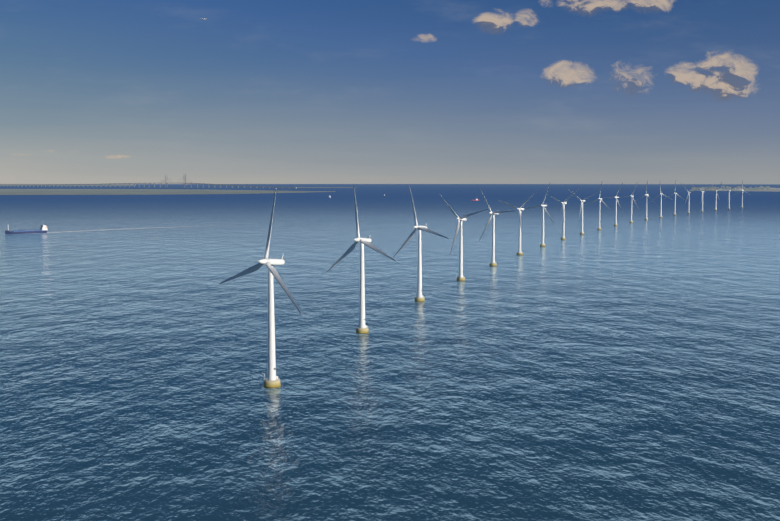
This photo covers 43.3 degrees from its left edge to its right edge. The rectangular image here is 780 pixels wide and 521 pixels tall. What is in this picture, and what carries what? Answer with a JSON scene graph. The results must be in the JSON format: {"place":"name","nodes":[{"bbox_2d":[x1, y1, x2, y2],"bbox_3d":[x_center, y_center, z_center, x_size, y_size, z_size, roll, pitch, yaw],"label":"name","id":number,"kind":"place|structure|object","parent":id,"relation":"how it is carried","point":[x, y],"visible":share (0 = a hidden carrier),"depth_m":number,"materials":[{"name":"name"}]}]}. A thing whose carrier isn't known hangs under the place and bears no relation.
{"place":"outdoors","nodes":[
{"label":"outdoors","id":0,"kind":"place"},
{"bbox_2d":[0,184,135,185],"bbox_3d":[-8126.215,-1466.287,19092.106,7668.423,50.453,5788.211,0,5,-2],"label":"sweden coast","id":1,"kind":"structure","parent":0,"point":[68,185],"depth_m":17234.71},
{"bbox_2d":[0,189,335,194],"bbox_3d":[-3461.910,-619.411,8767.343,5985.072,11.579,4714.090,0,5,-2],"label":"land strip","id":2,"kind":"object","parent":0,"point":[94,191],"depth_m":8069.81,"materials":[{"name":"grey"}]},
{"bbox_2d":[297,187,355,187],"bbox_3d":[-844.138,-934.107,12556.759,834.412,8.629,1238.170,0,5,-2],"label":"peberholm island","id":3,"kind":"structure","parent":0,"point":[326,187],"depth_m":12215.03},
{"bbox_2d":[0,184,779,520],"bbox_3d":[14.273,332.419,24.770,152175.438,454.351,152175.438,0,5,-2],"label":"sea","id":4,"kind":"structure","parent":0,"point":[624,370],"depth_m":587.76,"materials":[{"name":"blue liquid"}]},
{"bbox_2d":[5,223,47,233],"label":"cargo ship","id":5,"kind":"object","parent":4,"relation":"on","point":[43,229],"visible":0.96,"depth_m":1898.92,"materials":[{"name":"blue metal"}]},
{"bbox_2d":[33,225,219,233],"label":"ship wake","id":6,"kind":"object","parent":4,"relation":"on","point":[110,229],"visible":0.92,"depth_m":2049.33,"materials":[{"name":"liquid"}]},
{"bbox_2d":[14,174,296,187],"bbox_3d":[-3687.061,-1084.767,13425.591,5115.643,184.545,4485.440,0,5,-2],"label":"bridge","id":7,"kind":"structure","parent":4,"relation":"on","point":[185,183],"depth_m":12863.80,"materials":[{"name":"grey metal"}]},
{"bbox_2d":[219,189,300,388],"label":"wind turbine","id":8,"kind":"object","parent":4,"relation":"on","point":[272,381],"visible":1,"depth_m":498.55,"materials":[{"name":"paint"}]},
{"bbox_2d":[326,187,396,333],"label":"wind turbine","id":9,"kind":"object","parent":4,"relation":"on","point":[362,328],"visible":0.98,"depth_m":673.03,"materials":[{"name":"paint"}]},
{"bbox_2d":[393,185,448,301],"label":"wind turbine","id":10,"kind":"object","parent":4,"relation":"on","point":[419,297],"visible":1,"depth_m":847.08,"materials":[{"name":"paint"}]},
{"bbox_2d":[439,194,486,280],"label":"wind turbine","id":11,"kind":"object","parent":4,"relation":"on","point":[460,277],"visible":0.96,"depth_m":1019.74,"materials":[{"name":"paint"}]},
{"bbox_2d":[479,188,513,265],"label":"wind turbine","id":12,"kind":"object","parent":4,"relation":"on","point":[492,263],"visible":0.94,"depth_m":1191.83,"materials":[{"name":"paint"}]},
{"bbox_2d":[498,191,535,254],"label":"wind turbine","id":13,"kind":"object","parent":4,"relation":"on","point":[519,252],"visible":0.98,"depth_m":1362.37,"materials":[{"name":"paint"}]},
{"bbox_2d":[524,184,553,246],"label":"wind turbine","id":14,"kind":"object","parent":4,"relation":"on","point":[542,244],"visible":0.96,"depth_m":1532.00,"materials":[{"name":"paint"}]},
{"bbox_2d":[547,191,575,239],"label":"wind turbine","id":15,"kind":"object","parent":4,"relation":"on","point":[563,226],"visible":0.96,"depth_m":1700.87,"materials":[{"name":"paint"}]},
{"bbox_2d":[568,189,597,233],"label":"wind turbine","id":16,"kind":"object","parent":4,"relation":"on","point":[581,206],"visible":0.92,"depth_m":1867.57,"materials":[{"name":"paint"}]},
{"bbox_2d":[585,183,610,229],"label":"wind turbine","id":17,"kind":"object","parent":4,"relation":"on","point":[599,227],"visible":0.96,"depth_m":2033.37,"materials":[{"name":"paint"}]},
{"bbox_2d":[604,184,621,225],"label":"wind turbine","id":18,"kind":"object","parent":4,"relation":"on","point":[615,224],"visible":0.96,"depth_m":2198.59,"materials":[{"name":"paint"}]},
{"bbox_2d":[623,184,638,222],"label":"wind turbine","id":19,"kind":"object","parent":4,"relation":"on","point":[632,196],"visible":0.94,"depth_m":2360.62,"materials":[{"name":"paint"}]},
{"bbox_2d":[635,181,654,219],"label":"wind turbine","id":20,"kind":"object","parent":4,"relation":"on","point":[646,195],"visible":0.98,"depth_m":2522.26,"materials":[{"name":"paint"}]},
{"bbox_2d":[650,186,670,217],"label":"wind turbine","id":21,"kind":"object","parent":4,"relation":"on","point":[661,202],"visible":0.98,"depth_m":2683.25,"materials":[{"name":"paint"}]},
{"bbox_2d":[664,182,682,214],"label":"wind turbine","id":22,"kind":"object","parent":4,"relation":"on","point":[675,200],"visible":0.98,"depth_m":2841.58,"materials":[{"name":"paint"}]},
{"bbox_2d":[682,185,698,212],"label":"wind turbine","id":23,"kind":"object","parent":4,"relation":"on","point":[689,198],"visible":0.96,"depth_m":2998.48,"materials":[{"name":"paint"}]},
{"bbox_2d":[694,186,709,211],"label":"wind turbine","id":24,"kind":"object","parent":4,"relation":"on","point":[702,198],"visible":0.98,"depth_m":3152.79,"materials":[{"name":"paint"}]},
{"bbox_2d":[705,182,721,209],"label":"wind turbine","id":25,"kind":"object","parent":4,"relation":"on","point":[716,196],"visible":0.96,"depth_m":3307.02,"materials":[{"name":"paint"}]},
{"bbox_2d":[722,185,737,208],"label":"wind turbine","id":26,"kind":"object","parent":4,"relation":"on","point":[729,196],"visible":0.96,"depth_m":3457.21,"materials":[{"name":"paint"}]},
{"bbox_2d":[734,181,749,207],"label":"wind turbine","id":27,"kind":"object","parent":4,"relation":"on","point":[742,190],"visible":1,"depth_m":3605.97,"materials":[{"name":"paint"}]},
{"bbox_2d":[0,0,779,183],"label":"sky","id":28,"kind":"structure","parent":0,"point":[251,91],"materials":[{"name":"blue"}]},
{"bbox_2d":[689,188,779,191],"bbox_3d":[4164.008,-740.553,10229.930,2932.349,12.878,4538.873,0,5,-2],"label":"coastline","id":29,"kind":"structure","parent":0,"point":[775,189],"depth_m":8976.97,"materials":[{"name":"grey"}]},
{"bbox_2d":[691,187,771,189],"bbox_3d":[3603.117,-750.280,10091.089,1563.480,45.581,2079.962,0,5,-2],"label":"kastrup buildings","id":30,"kind":"structure","parent":29,"relation":"on","point":[724,189],"depth_m":9276.43,"materials":[{"name":"beige"}]}
]}

